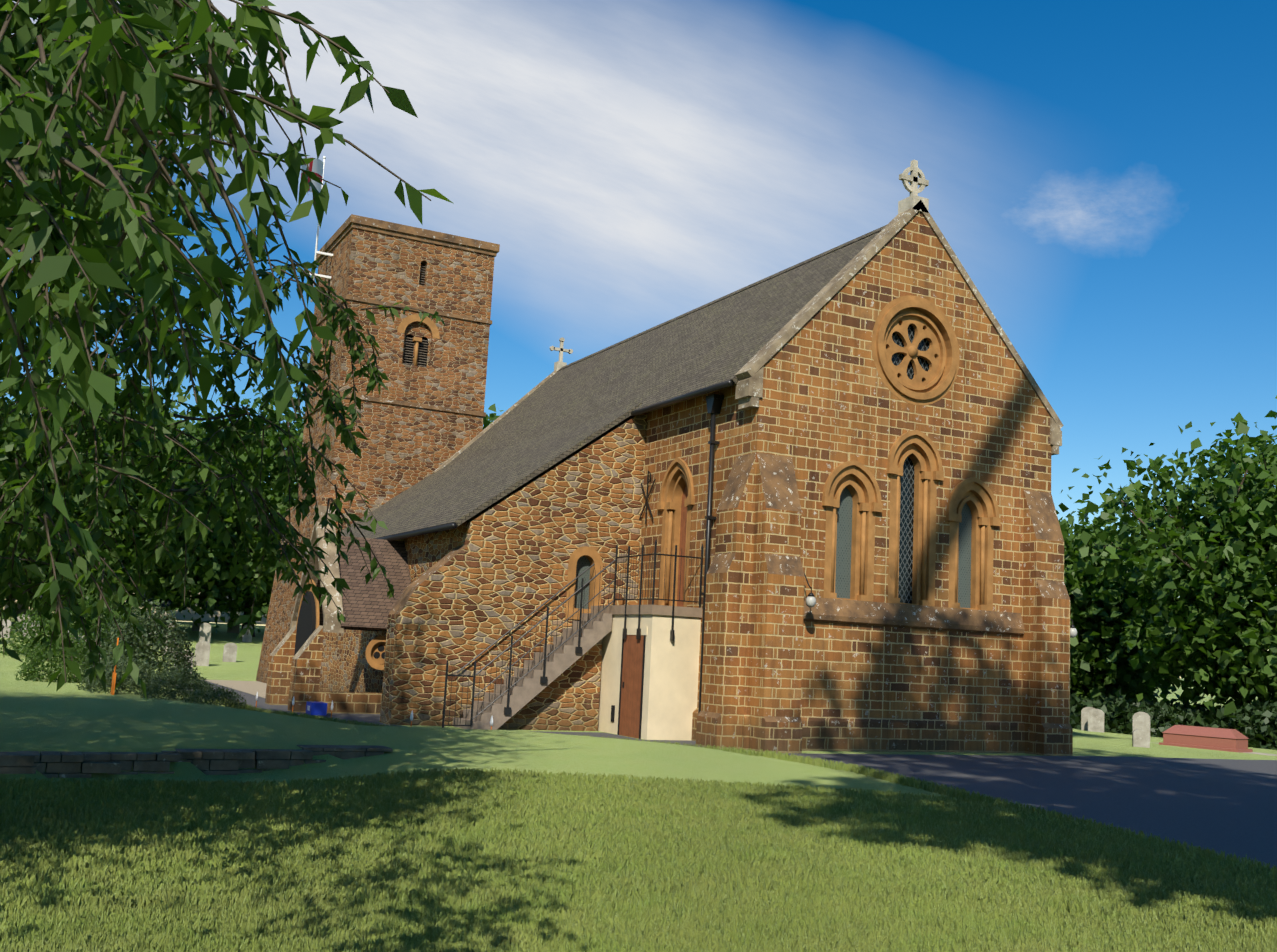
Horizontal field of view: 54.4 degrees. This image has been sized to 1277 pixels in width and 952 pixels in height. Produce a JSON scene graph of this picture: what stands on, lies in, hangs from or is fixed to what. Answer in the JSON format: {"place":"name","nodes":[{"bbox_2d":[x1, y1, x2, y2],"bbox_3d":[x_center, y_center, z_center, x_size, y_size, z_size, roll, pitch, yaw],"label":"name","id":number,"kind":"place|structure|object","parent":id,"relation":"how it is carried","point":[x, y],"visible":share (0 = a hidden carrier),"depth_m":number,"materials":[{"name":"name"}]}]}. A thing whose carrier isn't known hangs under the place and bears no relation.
{"place":"outdoors","nodes":[
{"label":"outdoors","id":0,"kind":"place"},
{"bbox_2d":[3,560,266,624],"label":"building","id":1,"kind":"structure","parent":0,"point":[188,616],"depth_m":106.78,"materials":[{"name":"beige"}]},
{"bbox_2d":[294,591,315,655],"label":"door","id":2,"kind":"structure","parent":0,"point":[306,626],"depth_m":30.18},
{"bbox_2d":[0,767,1276,951],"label":"lawn","id":3,"kind":"structure","parent":0,"point":[336,854],"depth_m":10.33,"materials":[{"name":"green plant"}]},
{"bbox_2d":[0,617,1276,951],"bbox_3d":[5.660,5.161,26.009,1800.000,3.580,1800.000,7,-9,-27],"label":"ground","id":4,"kind":"structure","parent":0,"point":[36,715],"depth_m":20.27,"materials":[{"name":"green plant"}]},
{"bbox_2d":[14,632,98,682],"bbox_3d":[-15.697,4.954,33.971,2.364,1.474,2.601,7,-9,-27],"label":"shrub","id":5,"kind":"object","parent":4,"relation":"on","point":[34,668],"visible":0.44,"depth_m":33.38,"materials":[{"name":"green plant"}]},
{"bbox_2d":[0,593,165,662],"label":"shrub","id":6,"kind":"object","parent":4,"relation":"on","point":[17,648],"visible":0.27,"depth_m":45.83,"materials":[{"name":"green plant"}]},
{"bbox_2d":[110,638,118,694],"bbox_3d":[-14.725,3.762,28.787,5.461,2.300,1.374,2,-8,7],"label":"wooden post","id":7,"kind":"object","parent":4,"relation":"on","point":[113,683],"visible":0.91,"depth_m":28.72,"materials":[{"name":"orange wood"}]},
{"bbox_2d":[76,655,160,694],"bbox_3d":[-12.440,4.790,29.974,1.939,1.017,2.318,7,-9,-27],"label":"shrub","id":8,"kind":"object","parent":4,"relation":"on","point":[148,671],"visible":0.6,"depth_m":29.54,"materials":[{"name":"green plant"}]},
{"bbox_2d":[22,378,229,607],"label":"tree","id":9,"kind":"object","parent":4,"relation":"on","point":[180,392],"visible":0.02,"depth_m":89.40,"materials":[{"name":"green plant"}]},
{"bbox_2d":[0,374,263,621],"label":"tree","id":10,"kind":"object","parent":4,"relation":"on","point":[10,442],"visible":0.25,"depth_m":63.90,"materials":[{"name":"green plant"}]},
{"bbox_2d":[79,598,198,690],"bbox_3d":[-12.996,4.446,32.779,3.084,2.435,3.129,7,-9,-27],"label":"shrub","id":11,"kind":"object","parent":4,"relation":"on","point":[180,652],"visible":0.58,"depth_m":32.36,"materials":[{"name":"green plant"}]},
{"bbox_2d":[139,664,216,703],"bbox_3d":[-10.665,4.779,28.704,1.706,0.854,2.411,7,-9,-27],"label":"shrub","id":12,"kind":"object","parent":4,"relation":"on","point":[170,692],"visible":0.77,"depth_m":28.20,"materials":[{"name":"green plant"}]},
{"bbox_2d":[0,745,392,777],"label":"dry stone wall","id":13,"kind":"structure","parent":4,"relation":"on","point":[67,764],"depth_m":16.82,"materials":[{"name":"grey stone"}]},
{"bbox_2d":[120,366,305,636],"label":"tree","id":14,"kind":"object","parent":4,"relation":"on","point":[240,594],"visible":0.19,"depth_m":74.20,"materials":[{"name":"green plant"}]},
{"bbox_2d":[182,683,246,708],"bbox_3d":[-9.401,4.864,27.479,1.404,0.562,1.947,14,-13,-53],"label":"shrub","id":15,"kind":"object","parent":4,"relation":"on","point":[223,693],"visible":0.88,"depth_m":27.21,"materials":[{"name":"green plant"}]},
{"bbox_2d":[0,0,453,700],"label":"cherry tree","id":16,"kind":"object","parent":4,"relation":"on","point":[92,92],"visible":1,"depth_m":5.20,"materials":[{"name":"green plant"}]},
{"bbox_2d":[256,491,391,682],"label":"tower base","id":17,"kind":"object","parent":4,"relation":"on","point":[280,612],"visible":0.17,"depth_m":42.45,"materials":[{"name":"brown stone"}]},
{"bbox_2d":[298,228,494,501],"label":"tower shaft","id":18,"kind":"object","parent":17,"relation":"on","point":[403,448],"visible":0.75,"depth_m":42.61,"materials":[{"name":"brown stone"}]},
{"bbox_2d":[265,505,410,713],"bbox_3d":[-7.281,3.264,30.713,2.750,4.930,3.795,7,-9,-27],"label":"porch","id":19,"kind":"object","parent":4,"relation":"on","point":[369,607],"depth_m":29.69,"materials":[{"name":"brown stone"}]},
{"bbox_2d":[295,404,502,466],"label":"tree","id":20,"kind":"object","parent":4,"relation":"on","point":[491,417],"depth_m":69.13,"materials":[{"name":"green plant"}]},
{"bbox_2d":[299,156,499,418],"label":"tower stone trim","id":21,"kind":"structure","parent":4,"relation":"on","point":[397,230],"depth_m":42.98,"materials":[{"name":"brown stone"}]},
{"bbox_2d":[300,157,323,192],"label":"flag","id":22,"kind":"object","parent":21,"relation":"attached to","point":[315,165],"visible":0.4,"depth_m":44.00,"materials":[{"name":"white fabric"}]},
{"bbox_2d":[319,412,646,717],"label":"aisle walls","id":23,"kind":"structure","parent":4,"relation":"on","point":[525,541],"depth_m":28.13,"materials":[{"name":"brown stone"}]},
{"bbox_2d":[380,544,602,725],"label":"aisle dressings","id":24,"kind":"structure","parent":23,"relation":"attached to","point":[424,635],"depth_m":26.55,"materials":[{"name":"brown stone"}]},
{"bbox_2d":[639,471,655,523],"bbox_3d":[0.196,0.498,28.886,0.020,1.250,0.748,7,-9,-27],"label":"chi rho sign","id":25,"kind":"object","parent":23,"relation":"attached to","point":[646,495],"visible":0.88,"depth_m":28.86,"materials":[{"name":"black metal"}]},
{"bbox_2d":[0,603,1149,747],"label":"gravestones","id":26,"kind":"object","parent":4,"relation":"on","point":[1092,719],"visible":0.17,"depth_m":50.06,"materials":[{"name":"grey stone"}]},
{"bbox_2d":[452,605,701,739],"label":"landing stairs","id":27,"kind":"structure","parent":4,"relation":"on","point":[609,679],"depth_m":26.35,"materials":[{"name":"stone"}]},
{"bbox_2d":[442,540,703,727],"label":"iron railings","id":28,"kind":"object","parent":27,"relation":"on","point":[543,679],"visible":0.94,"depth_m":26.23,"materials":[{"name":"black metal"}]},
{"bbox_2d":[638,384,747,707],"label":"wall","id":29,"kind":"structure","parent":4,"relation":"on","point":[681,429],"depth_m":27.39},
{"bbox_2d":[303,337,733,713],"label":"roof trim","id":30,"kind":"structure","parent":29,"relation":"attached to","point":[714,403],"depth_m":26.45,"materials":[{"name":"metal"}]},
{"bbox_2d":[305,225,885,552],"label":"roof","id":31,"kind":"structure","parent":29,"relation":"on","point":[563,412],"depth_m":32.14,"materials":[{"name":"tile"}]},
{"bbox_2d":[677,322,971,607],"bbox_3d":[4.210,-0.313,27.122,6.515,6.670,1.955,2,-8,3],"label":"window glass","id":32,"kind":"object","parent":29,"relation":"in","point":[843,551],"depth_m":26.95,"materials":[{"name":"grey glass"}]},
{"bbox_2d":[657,160,1072,755],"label":"chancel dressings","id":33,"kind":"structure","parent":29,"relation":"attached to","point":[777,611],"depth_m":25.99,"materials":[{"name":"brown stone"}]},
{"bbox_2d":[746,212,1050,720],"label":"gable wall","id":34,"kind":"structure","parent":29,"relation":"attached to","point":[829,401],"depth_m":26.61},
{"bbox_2d":[886,316,940,386],"bbox_3d":[5.985,-2.725,27.264,1.620,1.620,0.140,7,-9,-27],"label":"rose window tracery","id":35,"kind":"object","parent":34,"relation":"attached to","point":[910,351],"visible":0.79,"depth_m":27.26,"materials":[{"name":"beige stone"}]},
{"bbox_2d":[804,573,1076,637],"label":"wall lamps","id":36,"kind":"object","parent":29,"relation":"attached to","point":[810,600],"depth_m":24.59,"materials":[{"name":"white glass"}]},
{"bbox_2d":[158,679,1276,868],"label":"paths","id":37,"kind":"structure","parent":4,"relation":"on","point":[1227,806],"depth_m":20.32,"materials":[{"name":"grey asphalt"}]},
{"bbox_2d":[256,691,492,729],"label":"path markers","id":38,"kind":"object","parent":37,"relation":"on","point":[316,708],"visible":0.96,"depth_m":27.68,"materials":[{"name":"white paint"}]},
{"bbox_2d":[210,697,1276,875],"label":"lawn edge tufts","id":39,"kind":"object","parent":4,"relation":"on","point":[943,789],"visible":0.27,"depth_m":17.61,"materials":[{"name":"green plant"}]},
{"bbox_2d":[1070,691,1131,731],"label":"hedge","id":40,"kind":"object","parent":4,"relation":"on","point":[1073,711],"visible":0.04,"depth_m":52.32,"materials":[{"name":"green plant"}]},
{"bbox_2d":[1058,486,1200,705],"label":"lime tree","id":41,"kind":"object","parent":4,"relation":"on","point":[1094,651],"visible":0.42,"depth_m":57.20,"materials":[{"name":"green plant"}]},
{"bbox_2d":[1056,396,1276,715],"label":"lime tree","id":42,"kind":"object","parent":4,"relation":"on","point":[1215,565],"visible":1,"depth_m":48.93,"materials":[{"name":"green plant"}]},
{"bbox_2d":[1070,694,1273,743],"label":"hedge","id":43,"kind":"object","parent":4,"relation":"on","point":[1163,716],"visible":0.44,"depth_m":49.51,"materials":[{"name":"green plant"}]},
{"bbox_2d":[1159,725,1252,752],"bbox_3d":[17.302,8.013,37.964,1.000,0.680,2.400,10,-11,-41],"label":"granite tomb","id":44,"kind":"object","parent":4,"relation":"on","point":[1219,739],"visible":0.9,"depth_m":37.56,"materials":[{"name":"stone"}]},
{"bbox_2d":[1157,743,1276,755],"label":"grave kerb","id":45,"kind":"structure","parent":4,"relation":"on","point":[1258,753],"depth_m":36.72,"materials":[{"name":"stone"}]},
{"bbox_2d":[1195,701,1276,749],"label":"hedge","id":46,"kind":"object","parent":4,"relation":"on","point":[1255,720],"visible":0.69,"depth_m":44.44,"materials":[{"name":"green plant"}]},
{"bbox_2d":[0,0,1276,678],"label":"sky","id":47,"kind":"structure","parent":0,"point":[1102,173],"materials":[{"name":"blue"}]}
]}

